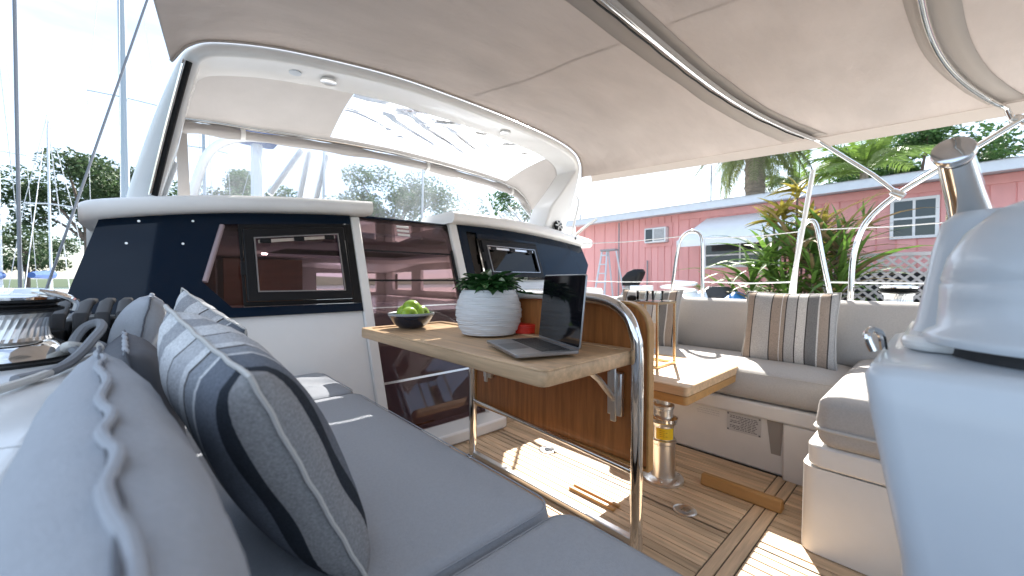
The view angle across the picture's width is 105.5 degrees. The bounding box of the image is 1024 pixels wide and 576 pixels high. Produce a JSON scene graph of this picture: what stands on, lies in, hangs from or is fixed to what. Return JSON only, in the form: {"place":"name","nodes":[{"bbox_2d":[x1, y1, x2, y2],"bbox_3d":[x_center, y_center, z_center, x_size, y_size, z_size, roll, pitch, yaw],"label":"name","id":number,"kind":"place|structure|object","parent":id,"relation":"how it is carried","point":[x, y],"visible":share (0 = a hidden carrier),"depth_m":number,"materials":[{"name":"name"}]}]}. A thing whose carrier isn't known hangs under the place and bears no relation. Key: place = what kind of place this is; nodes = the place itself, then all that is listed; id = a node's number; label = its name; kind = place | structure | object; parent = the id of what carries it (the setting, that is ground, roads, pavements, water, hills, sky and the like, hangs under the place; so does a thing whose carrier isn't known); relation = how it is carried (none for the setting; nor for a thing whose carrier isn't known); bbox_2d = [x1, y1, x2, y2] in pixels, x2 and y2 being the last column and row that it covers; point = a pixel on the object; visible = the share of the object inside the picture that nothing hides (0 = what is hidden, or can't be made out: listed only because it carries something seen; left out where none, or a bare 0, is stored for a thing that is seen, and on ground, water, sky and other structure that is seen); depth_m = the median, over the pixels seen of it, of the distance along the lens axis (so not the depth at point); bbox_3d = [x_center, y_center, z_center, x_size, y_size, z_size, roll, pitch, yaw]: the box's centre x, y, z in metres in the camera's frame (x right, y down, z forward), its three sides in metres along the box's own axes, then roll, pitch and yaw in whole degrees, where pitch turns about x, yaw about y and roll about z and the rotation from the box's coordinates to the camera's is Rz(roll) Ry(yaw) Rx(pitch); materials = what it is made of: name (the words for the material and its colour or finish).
{"place":"outdoors","nodes":[
{"label":"outdoors","id":0,"kind":"place"},
{"bbox_2d":[3,276,453,287],"bbox_3d":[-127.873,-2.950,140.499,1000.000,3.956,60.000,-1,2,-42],"label":"bank","id":1,"kind":"structure","parent":0,"point":[322,280],"depth_m":117.04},
{"bbox_2d":[23,284,454,289],"bbox_3d":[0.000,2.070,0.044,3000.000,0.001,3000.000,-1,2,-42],"label":"water","id":2,"kind":"structure","parent":0,"point":[342,286],"depth_m":118.72,"materials":[{"name":"teal liquid"}]},
{"bbox_2d":[0,33,37,291],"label":"sailing boat","id":3,"kind":"object","parent":2,"relation":"on","point":[2,277],"visible":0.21,"depth_m":21.17,"materials":[{"name":"white metal"}]},
{"bbox_2d":[2,222,83,287],"bbox_3d":[-47.405,-2.575,37.874,8.064,7.304,8.088,-1,2,-42],"label":"broadleaf tree","id":4,"kind":"object","parent":2,"relation":"on","point":[42,253],"visible":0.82,"depth_m":37.86,"materials":[{"name":"green plant"}]},
{"bbox_2d":[4,115,82,293],"bbox_3d":[-21.036,-2.865,17.712,3.184,9.900,10.600,-1,2,-42],"label":"sailing boat","id":5,"kind":"object","parent":2,"relation":"on","point":[41,274],"visible":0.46,"depth_m":17.63,"materials":[{"name":"white metal"}]},
{"bbox_2d":[0,146,172,252],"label":"broadleaf tree","id":6,"kind":"object","parent":2,"relation":"on","point":[103,184],"visible":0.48,"depth_m":25.29,"materials":[{"name":"green plant"}]},
{"bbox_2d":[87,0,156,199],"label":"sailing boat","id":7,"kind":"object","parent":2,"relation":"on","point":[123,117],"visible":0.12,"depth_m":21.25,"materials":[{"name":"white fiberglass"},{"name":"aluminium"},{"name":"wire"}]},
{"bbox_2d":[65,180,198,237],"bbox_3d":[-29.936,-3.876,31.838,9.028,10.161,8.044,1,1,23],"label":"broadleaf tree","id":8,"kind":"object","parent":2,"relation":"on","point":[174,188],"visible":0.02,"depth_m":31.60,"materials":[{"name":"green plant"}]},
{"bbox_2d":[177,46,229,195],"bbox_3d":[-16.295,-7.175,20.583,3.184,18.397,10.600,-1,2,-42],"label":"sailing boat","id":9,"kind":"object","parent":2,"relation":"on","point":[203,147],"visible":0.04,"depth_m":20.55,"materials":[{"name":"white metal"}]},
{"bbox_2d":[242,143,269,195],"bbox_3d":[-13.433,-2.776,20.577,3.184,9.600,10.600,-1,2,-42],"label":"sailing boat","id":10,"kind":"object","parent":2,"relation":"on","point":[257,182],"visible":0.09,"depth_m":20.29,"materials":[{"name":"white metal"}]},
{"bbox_2d":[240,130,276,148],"bbox_3d":[-13.231,-8.088,20.242,1.900,1.150,1.520,-1,2,-42],"label":"sail bundle","id":11,"kind":"object","parent":10,"relation":"on","point":[268,146],"visible":0.16,"depth_m":20.23,"materials":[{"name":"white"}]},
{"bbox_2d":[0,42,901,575],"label":"yacht","id":12,"kind":"object","parent":2,"relation":"on","point":[252,264],"visible":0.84,"depth_m":2.11,"materials":[{"name":"white fiberglass"},{"name":"dark glass"},{"name":"teak wood"}]},
{"bbox_2d":[12,0,22,287],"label":"shroud","id":13,"kind":"object","parent":12,"relation":"on","point":[17,138],"visible":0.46,"depth_m":2.49,"materials":[{"name":"grey metal"}]},
{"bbox_2d":[0,288,78,370],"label":"winch","id":14,"kind":"object","parent":12,"relation":"on","point":[28,339],"visible":0.94,"depth_m":0.91,"materials":[{"name":"silver metal"}]},
{"bbox_2d":[0,341,104,393],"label":"rope tail","id":15,"kind":"object","parent":12,"relation":"on","point":[21,382],"visible":0.45,"depth_m":0.75},
{"bbox_2d":[9,319,107,381],"bbox_3d":[-1.019,0.130,0.916,0.079,0.098,0.424,-1,1,-34],"label":"rope loop","id":16,"kind":"object","parent":12,"relation":"on","point":[82,351],"visible":0.85,"depth_m":0.90,"materials":[{"name":"grey fabric"}]},
{"bbox_2d":[49,297,133,343],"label":"rope clutch bank","id":17,"kind":"structure","parent":12,"relation":"on","point":[61,326],"depth_m":1.11,"materials":[{"name":"black plastic"}]},
{"bbox_2d":[45,0,148,288],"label":"shroud","id":18,"kind":"object","parent":12,"relation":"on","point":[94,150],"visible":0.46,"depth_m":2.73,"materials":[{"name":"grey metal"}]},
{"bbox_2d":[107,293,166,348],"bbox_3d":[-1.168,0.220,1.207,0.137,0.406,0.456,14,-9,-42],"label":"grey pillow","id":19,"kind":"object","parent":12,"relation":"on","point":[143,317],"visible":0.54,"depth_m":1.07,"materials":[{"name":"fabric"}]},
{"bbox_2d":[68,213,362,317],"bbox_3d":[-1.391,-0.166,1.977,1.178,0.613,0.242,-1,2,-42],"label":"cabin window","id":20,"kind":"structure","parent":12,"relation":"in","point":[160,255],"depth_m":1.86,"materials":[{"name":"black glass"}]},
{"bbox_2d":[294,373,352,399],"bbox_3d":[-1.110,0.496,1.647,0.732,0.134,0.497,-1,2,-42],"label":"seat cushion","id":21,"kind":"object","parent":12,"relation":"on","point":[317,386],"visible":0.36,"depth_m":1.74,"materials":[{"name":"grey fabric"}]},
{"bbox_2d":[174,287,247,335],"bbox_3d":[-1.209,0.247,1.542,0.367,0.388,0.136,26,17,15],"label":"striped pillow","id":22,"kind":"object","parent":21,"relation":"on","point":[187,301],"visible":0.16,"depth_m":1.49,"materials":[{"name":"grey fabric"}]},
{"bbox_2d":[176,76,556,221],"bbox_3d":[-0.825,-0.874,3.076,2.885,0.797,1.033,-1,2,-42],"label":"dodger","id":23,"kind":"object","parent":12,"relation":"hanging from","point":[294,115],"visible":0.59,"depth_m":2.66,"materials":[{"name":"fabric"}]},
{"bbox_2d":[498,211,512,219],"bbox_3d":[0.110,-0.718,4.129,0.060,0.360,0.740,-1,2,-42],"label":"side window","id":24,"kind":"structure","parent":23,"relation":"in","point":[502,212],"depth_m":4.33,"materials":[{"name":"white"}]},
{"bbox_2d":[185,394,548,575],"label":"seat cushion","id":25,"kind":"object","parent":12,"relation":"on","point":[431,505],"visible":0.48,"depth_m":0.83,"materials":[{"name":"grey fabric"}]},
{"bbox_2d":[103,330,185,434],"bbox_3d":[-0.829,0.312,0.876,0.446,0.406,0.138,1,10,45],"label":"grey pillow","id":26,"kind":"object","parent":25,"relation":"on","point":[137,355],"visible":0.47,"depth_m":0.76,"materials":[{"name":"grey fabric"}]},
{"bbox_2d":[157,304,369,575],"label":"striped pillow","id":27,"kind":"object","parent":25,"relation":"on","point":[251,416],"visible":1,"depth_m":0.54,"materials":[{"name":"grey fabric"}]},
{"bbox_2d":[364,218,460,307],"bbox_3d":[-0.664,-0.179,2.649,0.674,0.585,0.265,-1,2,-42],"label":"companionway door","id":28,"kind":"structure","parent":12,"relation":"in","point":[444,229],"depth_m":2.70,"materials":[{"name":"glass"}]},
{"bbox_2d":[373,304,485,411],"bbox_3d":[-0.518,0.490,2.503,0.674,0.734,0.276,-1,2,-42],"label":"companionway door","id":29,"kind":"structure","parent":12,"relation":"in","point":[402,380],"depth_m":2.44,"materials":[{"name":"glass"}]},
{"bbox_2d":[457,225,587,279],"bbox_3d":[0.194,-0.282,3.448,1.525,0.443,0.198,-1,2,-42],"label":"cabin window","id":30,"kind":"structure","parent":12,"relation":"in","point":[534,257],"depth_m":3.30,"materials":[{"name":"black glass"}]},
{"bbox_2d":[452,514,681,575],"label":"seat cushion","id":31,"kind":"object","parent":12,"relation":"on","point":[562,545],"visible":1,"depth_m":0.67,"materials":[{"name":"grey fabric"}]},
{"bbox_2d":[0,345,249,575],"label":"grey pillow","id":32,"kind":"object","parent":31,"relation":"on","point":[106,474],"visible":1,"depth_m":0.23,"materials":[{"name":"fabric"}]},
{"bbox_2d":[153,0,1023,190],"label":"bimini","id":33,"kind":"object","parent":12,"relation":"attached to","point":[602,90],"visible":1,"depth_m":1.77,"materials":[{"name":"fabric"}]},
{"bbox_2d":[670,230,704,297],"bbox_3d":[1.387,-0.129,3.109,0.052,0.665,0.316,-1,2,-42],"label":"gate hoop","id":34,"kind":"object","parent":12,"relation":"on","point":[684,234],"visible":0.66,"depth_m":3.02,"materials":[{"name":"silver metal"}]},
{"bbox_2d":[587,280,670,281],"bbox_3d":[0.936,-0.064,3.606,0.008,0.022,1.125,-1,2,-42],"label":"guard wire","id":35,"kind":"object","parent":34,"relation":"attached to","point":[633,281],"visible":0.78,"depth_m":3.42,"materials":[{"name":"silver metal"}]},
{"bbox_2d":[582,236,679,243],"bbox_3d":[0.962,-0.429,3.571,0.008,0.032,1.200,-1,2,-42],"label":"guard wire","id":36,"kind":"object","parent":34,"relation":"attached to","point":[632,241],"visible":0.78,"depth_m":3.44,"materials":[{"name":"silver metal"}]},
{"bbox_2d":[654,344,851,411],"bbox_3d":[1.088,0.470,2.530,0.612,0.178,1.750,-1,2,-42],"label":"seat cushion","id":37,"kind":"object","parent":12,"relation":"on","point":[800,386],"visible":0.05,"depth_m":1.93,"materials":[{"name":"grey fabric"}]},
{"bbox_2d":[622,289,682,346],"bbox_3d":[0.948,0.213,2.707,0.428,0.428,0.138,1,-16,39],"label":"striped pillow","id":38,"kind":"object","parent":37,"relation":"on","point":[665,324],"visible":0.45,"depth_m":2.60,"materials":[{"name":"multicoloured fabric"}]},
{"bbox_2d":[616,295,746,351],"bbox_3d":[1.236,0.239,2.753,0.165,0.347,1.160,-1,2,-42],"label":"backrest cushion","id":39,"kind":"object","parent":37,"relation":"on","point":[717,323],"visible":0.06,"depth_m":2.56,"materials":[{"name":"grey fabric"}]},
{"bbox_2d":[740,291,841,370],"bbox_3d":[1.508,0.225,2.129,0.438,0.428,0.136,1,-16,46],"label":"striped pillow","id":40,"kind":"object","parent":37,"relation":"on","point":[794,328],"visible":0.91,"depth_m":2.06,"materials":[{"name":"multicoloured fabric"}]},
{"bbox_2d":[789,169,815,293],"bbox_3d":[1.867,-0.274,2.513,0.039,0.943,0.158,-1,1,-25],"label":"white pole","id":41,"kind":"object","parent":12,"relation":"on","point":[802,229],"visible":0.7,"depth_m":2.50,"materials":[{"name":"white metal"}]},
{"bbox_2d":[794,219,832,293],"bbox_3d":[1.942,-0.115,2.499,0.052,0.663,0.276,-1,2,-42],"label":"gate hoop","id":42,"kind":"object","parent":12,"relation":"on","point":[814,222],"visible":0.45,"depth_m":2.47,"materials":[{"name":"silver metal"}]},
{"bbox_2d":[704,281,789,283],"bbox_3d":[1.673,-0.040,2.797,0.012,0.020,0.586,-1,2,-42],"label":"guard wire","id":43,"kind":"object","parent":42,"relation":"attached to","point":[747,282],"visible":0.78,"depth_m":2.78,"materials":[{"name":"silver metal"}]},
{"bbox_2d":[704,231,797,238],"bbox_3d":[1.680,-0.372,2.783,0.008,0.022,0.606,-1,2,-42],"label":"guard wire","id":44,"kind":"object","parent":42,"relation":"attached to","point":[752,236],"visible":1,"depth_m":2.75,"materials":[{"name":"silver metal"}]},
{"bbox_2d":[830,281,923,283],"bbox_3d":[2.419,-0.025,1.978,0.012,0.015,1.270,-1,2,-42],"label":"guard wire","id":45,"kind":"object","parent":42,"relation":"attached to","point":[880,282],"visible":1,"depth_m":2.26,"materials":[{"name":"silver metal"}]},
{"bbox_2d":[820,222,942,229],"bbox_3d":[2.397,-0.355,1.995,0.008,0.022,1.335,-1,2,-42],"label":"guard wire","id":46,"kind":"object","parent":42,"relation":"attached to","point":[885,226],"visible":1,"depth_m":2.25,"materials":[{"name":"silver metal"}]},
{"bbox_2d":[813,359,879,458],"bbox_3d":[1.886,0.459,1.277,1.130,0.195,1.260,-1,2,-42],"label":"seat cushion","id":47,"kind":"object","parent":12,"relation":"on","point":[843,421],"visible":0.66,"depth_m":1.32,"materials":[{"name":"grey fabric"}]},
{"bbox_2d":[836,300,919,366],"bbox_3d":[1.883,0.250,2.043,0.166,0.362,0.720,-1,2,-42],"label":"backrest cushion","id":48,"kind":"object","parent":12,"relation":"attached to","point":[856,319],"visible":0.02,"depth_m":2.01,"materials":[{"name":"grey fabric"}]},
{"bbox_2d":[878,284,919,301],"bbox_3d":[2.096,0.056,2.111,0.217,0.159,0.217,-1,2,-42],"label":"winch","id":49,"kind":"object","parent":12,"relation":"on","point":[899,293],"visible":0.62,"depth_m":2.06,"materials":[{"name":"silver metal"}]},
{"bbox_2d":[847,114,1023,300],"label":"bimini strut","id":50,"kind":"object","parent":12,"relation":"attached to","point":[1016,120],"visible":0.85,"depth_m":2.09,"materials":[{"name":"silver metal"}]},
{"bbox_2d":[316,287,455,291],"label":"ground","id":51,"kind":"structure","parent":0,"point":[433,289],"depth_m":54.49,"materials":[{"name":"grey concrete"}]},
{"bbox_2d":[200,168,297,196],"bbox_3d":[-24.593,-5.239,36.475,9.780,12.690,9.088,-1,2,-42],"label":"broadleaf tree","id":52,"kind":"object","parent":51,"relation":"on","point":[237,179],"visible":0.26,"depth_m":34.79,"materials":[{"name":"green plant"}]},
{"bbox_2d":[325,163,470,288],"bbox_3d":[-9.541,-4.503,32.213,8.501,11.399,12.682,-20,20,-86],"label":"broadleaf tree","id":53,"kind":"object","parent":51,"relation":"on","point":[399,199],"visible":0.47,"depth_m":30.74,"materials":[{"name":"green plant"}]},
{"bbox_2d":[473,190,532,221],"bbox_3d":[-1.094,-3.405,31.413,8.401,9.238,9.184,-1,2,-42],"label":"broadleaf tree","id":54,"kind":"object","parent":51,"relation":"on","point":[508,200],"visible":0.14,"depth_m":30.40,"materials":[{"name":"green plant"}]},
{"bbox_2d":[595,249,623,295],"bbox_3d":[3.039,-0.046,12.157,1.174,2.325,0.562,0,1,-13],"label":"stepladder","id":55,"kind":"object","parent":51,"relation":"on","point":[606,255],"visible":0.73,"depth_m":12.14,"materials":[{"name":"white metal"}]},
{"bbox_2d":[611,291,707,298],"bbox_3d":[2.802,0.619,7.485,1.100,1.183,1.939,-1,2,-42],"label":"dinghy","id":56,"kind":"object","parent":51,"relation":"on","point":[697,294],"visible":0.1,"depth_m":6.77,"materials":[{"name":"grey plastic"}]},
{"bbox_2d":[620,269,644,294],"bbox_3d":[2.363,0.034,7.955,0.300,0.826,0.695,-1,2,-42],"label":"outboard motor","id":57,"kind":"object","parent":56,"relation":"attached to","point":[629,277],"visible":0.59,"depth_m":7.75,"materials":[{"name":"black plastic"}]},
{"bbox_2d":[630,285,652,290],"bbox_3d":[2.536,0.073,7.617,0.300,0.250,0.350,-1,2,-42],"label":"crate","id":58,"kind":"object","parent":56,"relation":"on","point":[642,287],"visible":0.45,"depth_m":7.50,"materials":[{"name":"white"}]},
{"bbox_2d":[660,280,697,293],"bbox_3d":[2.984,0.075,6.978,0.547,0.436,0.646,-1,2,-42],"label":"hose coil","id":59,"kind":"object","parent":56,"relation":"on","point":[681,286],"visible":0.42,"depth_m":6.89,"materials":[{"name":"white plastic"}]},
{"bbox_2d":[692,280,772,295],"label":"garden palm","id":60,"kind":"object","parent":51,"relation":"on","point":[760,285],"visible":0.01,"depth_m":7.17,"materials":[{"name":"green plant"}]},
{"bbox_2d":[724,281,775,298],"bbox_3d":[3.786,0.566,6.064,1.270,1.356,1.384,-1,2,-42],"label":"garden plant","id":61,"kind":"object","parent":51,"relation":"on","point":[740,293],"visible":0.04,"depth_m":6.23,"materials":[{"name":"green plant"}]},
{"bbox_2d":[694,150,815,198],"bbox_3d":[7.441,-2.903,12.606,5.139,8.009,4.402,-1,2,-42],"label":"date palm","id":62,"kind":"object","parent":51,"relation":"on","point":[756,176],"visible":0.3,"depth_m":12.10,"materials":[{"name":"green plant"}]},
{"bbox_2d":[680,220,868,293],"bbox_3d":[4.374,0.002,6.701,2.376,2.465,3.070,-1,2,-42],"label":"garden plant","id":63,"kind":"object","parent":51,"relation":"on","point":[755,269],"visible":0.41,"depth_m":6.62,"materials":[{"name":"green plant"}]},
{"bbox_2d":[565,156,1023,301],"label":"pink house","id":64,"kind":"structure","parent":51,"relation":"on","point":[733,216],"depth_m":9.57,"materials":[{"name":"paint"}]},
{"bbox_2d":[705,241,780,267],"bbox_3d":[5.811,-0.861,9.916,0.034,0.660,1.770,-1,2,-42],"label":"window","id":65,"kind":"structure","parent":64,"relation":"in","point":[711,251],"depth_m":10.13,"materials":[{"name":"white glass"}]},
{"bbox_2d":[889,195,939,239],"bbox_3d":[7.880,-1.373,7.630,0.034,0.800,0.680,-1,2,-42],"label":"window","id":66,"kind":"structure","parent":64,"relation":"in","point":[921,215],"depth_m":7.60,"materials":[{"name":"white paint"}]},
{"bbox_2d":[744,149,859,192],"bbox_3d":[9.363,-1.708,12.671,3.015,5.629,2.765,0,1,5],"label":"feather palm","id":67,"kind":"object","parent":51,"relation":"on","point":[801,175],"visible":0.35,"depth_m":12.25,"materials":[{"name":"green plant"}]},
{"bbox_2d":[744,173,862,293],"bbox_3d":[4.862,-0.397,6.641,1.052,3.261,1.711,-1,2,-42],"label":"garden plant","id":68,"kind":"object","parent":51,"relation":"on","point":[782,208],"visible":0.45,"depth_m":6.66,"materials":[{"name":"green plant"}]},
{"bbox_2d":[713,191,933,299],"bbox_3d":[4.691,-0.083,6.118,2.563,2.658,2.819,-1,2,-42],"label":"garden plant","id":69,"kind":"object","parent":51,"relation":"on","point":[837,244],"visible":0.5,"depth_m":5.88,"materials":[{"name":"green plant"}]},
{"bbox_2d":[790,200,894,299],"bbox_3d":[6.134,-0.208,7.572,1.103,2.842,1.944,-1,2,-42],"label":"garden plant","id":70,"kind":"object","parent":51,"relation":"on","point":[862,211],"visible":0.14,"depth_m":7.20,"materials":[{"name":"green plant"}]},
{"bbox_2d":[799,134,936,186],"bbox_3d":[10.395,-1.903,11.607,3.788,6.065,3.531,-1,2,-42],"label":"feather palm","id":71,"kind":"object","parent":51,"relation":"on","point":[868,154],"visible":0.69,"depth_m":11.17,"materials":[{"name":"green plant"}]},
{"bbox_2d":[823,251,931,300],"bbox_3d":[7.497,0.307,6.255,0.140,1.900,4.030,-1,2,-42],"label":"lattice fence","id":72,"kind":"object","parent":51,"relation":"on","point":[912,254],"visible":0.08,"depth_m":6.92,"materials":[{"name":"white wood"}]},
{"bbox_2d":[820,120,1023,183],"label":"broadleaf tree","id":73,"kind":"object","parent":51,"relation":"on","point":[998,148],"visible":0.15,"depth_m":14.07,"materials":[{"name":"green plant"}]},
{"bbox_2d":[0,0,1023,278],"label":"sky","id":74,"kind":"structure","parent":0,"point":[55,37],"materials":[{"name":"white"}]},
{"bbox_2d":[627,295,635,299],"bbox_3d":[0.639,0.051,2.077,0.048,0.028,0.047,-1,2,-42],"label":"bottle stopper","id":75,"kind":"object","parent":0,"point":[631,297],"visible":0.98,"depth_m":2.06,"materials":[{"name":"black plastic"}]},
{"bbox_2d":[636,291,648,300],"bbox_3d":[0.692,0.041,2.064,0.062,0.050,0.062,-1,2,-42],"label":"tumbler","id":76,"kind":"object","parent":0,"point":[637,292],"visible":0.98,"depth_m":2.05,"materials":[{"name":"clear glass"}]},
{"bbox_2d":[651,291,663,299],"bbox_3d":[0.782,0.040,2.092,0.062,0.050,0.062,-1,2,-42],"label":"tumbler","id":77,"kind":"object","parent":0,"point":[653,298],"visible":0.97,"depth_m":2.09,"materials":[{"name":"clear glass"}]},
{"bbox_2d":[449,418,866,575],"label":"cockpit floor","id":78,"kind":"structure","parent":0,"point":[721,534],"depth_m":1.66,"materials":[{"name":"brown wood"}]},
{"bbox_2d":[362,290,655,552],"bbox_3d":[-0.076,0.472,1.739,0.685,0.922,1.340,-1,2,-42],"label":"folding table","id":79,"kind":"object","parent":78,"relation":"on","point":[594,397],"visible":0.7,"depth_m":1.49,"materials":[{"name":"brown wood"}]},
{"bbox_2d":[388,311,433,328],"bbox_3d":[-0.524,0.166,2.029,0.237,0.078,0.237,-1,2,-42],"label":"bowl","id":80,"kind":"object","parent":79,"relation":"on","point":[408,321],"visible":0.84,"depth_m":1.95,"materials":[{"name":"black ceramic"}]},
{"bbox_2d":[400,307,417,313],"bbox_3d":[-0.525,0.142,1.978,0.096,0.095,0.093,-1,2,-42],"label":"apple","id":81,"kind":"object","parent":80,"relation":"in","point":[408,310],"visible":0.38,"depth_m":1.95,"materials":[{"name":"green plant"}]},
{"bbox_2d":[402,300,419,309],"bbox_3d":[-0.524,0.109,2.030,0.097,0.095,0.097,-1,2,-42],"label":"apple","id":82,"kind":"object","parent":80,"relation":"in","point":[413,304],"visible":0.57,"depth_m":2.00,"materials":[{"name":"green plant"}]},
{"bbox_2d":[417,305,429,313],"bbox_3d":[-0.479,0.138,2.040,0.095,0.096,0.094,-1,2,-42],"label":"apple","id":83,"kind":"object","parent":80,"relation":"in","point":[421,309],"visible":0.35,"depth_m":2.01,"materials":[{"name":"green plant"}]},
{"bbox_2d":[455,289,521,335],"bbox_3d":[-0.107,0.108,1.791,0.308,0.203,0.308,-1,2,-42],"label":"plant pot","id":84,"kind":"object","parent":79,"relation":"on","point":[486,313],"visible":0.98,"depth_m":1.67,"materials":[{"name":"white ceramic"}]},
{"bbox_2d":[452,269,525,294],"bbox_3d":[-0.103,-0.026,1.789,0.336,0.128,0.338,0,1,15],"label":"pot plant","id":85,"kind":"object","parent":84,"relation":"in","point":[501,282],"visible":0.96,"depth_m":1.71,"materials":[{"name":"green plant"}]},
{"bbox_2d":[515,322,534,333],"bbox_3d":[0.061,0.186,1.817,0.116,0.046,0.116,-1,2,-42],"label":"red tub","id":86,"kind":"object","parent":79,"relation":"on","point":[526,328],"visible":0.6,"depth_m":1.77,"materials":[{"name":"red plastic"}]},
{"bbox_2d":[487,274,587,357],"bbox_3d":[0.075,0.082,1.382,0.253,0.261,0.318,0,1,-21],"label":"laptop","id":87,"kind":"object","parent":79,"relation":"on","point":[562,310],"visible":1,"depth_m":1.37,"materials":[{"name":"grey metal"}]},
{"bbox_2d":[539,446,554,453],"bbox_3d":[0.201,0.920,2.217,0.094,0.006,0.094,-1,2,-42],"label":"floor latch","id":88,"kind":"object","parent":78,"relation":"on","point":[547,449],"visible":1,"depth_m":2.21,"materials":[{"name":"silver metal"}]},
{"bbox_2d":[569,486,615,511],"bbox_3d":[0.349,0.926,1.717,0.020,0.013,0.240,-1,2,-42],"label":"floor batten","id":89,"kind":"object","parent":78,"relation":"on","point":[592,498],"visible":1,"depth_m":1.70,"materials":[{"name":"brown wood"}]},
{"bbox_2d":[574,483,619,507],"bbox_3d":[0.375,0.926,1.740,0.020,0.013,0.240,-1,2,-42],"label":"floor batten","id":90,"kind":"object","parent":78,"relation":"on","point":[598,496],"visible":1,"depth_m":1.73,"materials":[{"name":"brown wood"}]},
{"bbox_2d":[673,503,696,516],"bbox_3d":[0.726,0.932,1.634,0.094,0.006,0.094,-1,2,-42],"label":"floor latch","id":91,"kind":"object","parent":78,"relation":"on","point":[684,510],"visible":1,"depth_m":1.63,"materials":[{"name":"silver metal"}]},
{"bbox_2d":[643,354,737,488],"bbox_3d":[0.805,0.667,2.005,0.630,0.519,0.460,-1,2,-42],"label":"cocktail table","id":92,"kind":"object","parent":78,"relation":"on","point":[683,381],"visible":0.77,"depth_m":1.85,"materials":[{"name":"brown wood"}]},
{"bbox_2d":[626,299,675,368],"bbox_3d":[0.746,0.234,2.090,0.202,0.338,0.182,-1,2,-42],"label":"lantern","id":93,"kind":"object","parent":92,"relation":"on","point":[657,303],"visible":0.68,"depth_m":2.05,"materials":[{"name":"gold metal"}]},
{"bbox_2d":[700,472,783,513],"bbox_3d":[1.021,0.908,1.743,0.056,0.049,0.325,-1,2,-42],"label":"foot chock","id":94,"kind":"object","parent":78,"relation":"on","point":[753,496],"visible":1,"depth_m":1.72,"materials":[{"name":"brown wood"}]},
{"bbox_2d":[863,200,1023,575],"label":"helm console","id":95,"kind":"object","parent":78,"relation":"on","point":[944,375],"visible":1,"depth_m":0.46,"materials":[{"name":"grey plastic"}]},
{"bbox_2d":[929,136,993,220],"bbox_3d":[0.794,-0.158,0.678,0.256,0.167,0.068,-1,1,-35],"label":"grab post","id":96,"kind":"object","parent":95,"relation":"attached to","point":[954,160],"visible":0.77,"depth_m":0.63,"materials":[{"name":"silver metal"}]},
{"bbox_3d":[3.656,0.934,6.627,0.700,0.590,0.950,-1,2,-42],"label":"stand","id":97,"kind":"object","parent":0,"visible":0},
{"bbox_2d":[705,286,736,297],"bbox_3d":[3.636,0.299,6.859,0.520,0.650,0.676,-1,2,-42],"label":"black sack","id":98,"kind":"object","parent":97,"relation":"on","point":[716,291],"visible":0.3,"depth_m":6.69,"materials":[{"name":"grey plastic"}]},
{"bbox_2d":[725,292,745,298],"bbox_3d":[3.717,0.187,6.396,0.700,0.254,0.550,-1,2,-42],"label":"blue tarp","id":99,"kind":"object","parent":98,"relation":"on","point":[733,295],"visible":0.24,"depth_m":6.31,"materials":[{"name":"blue plastic"}]}
]}

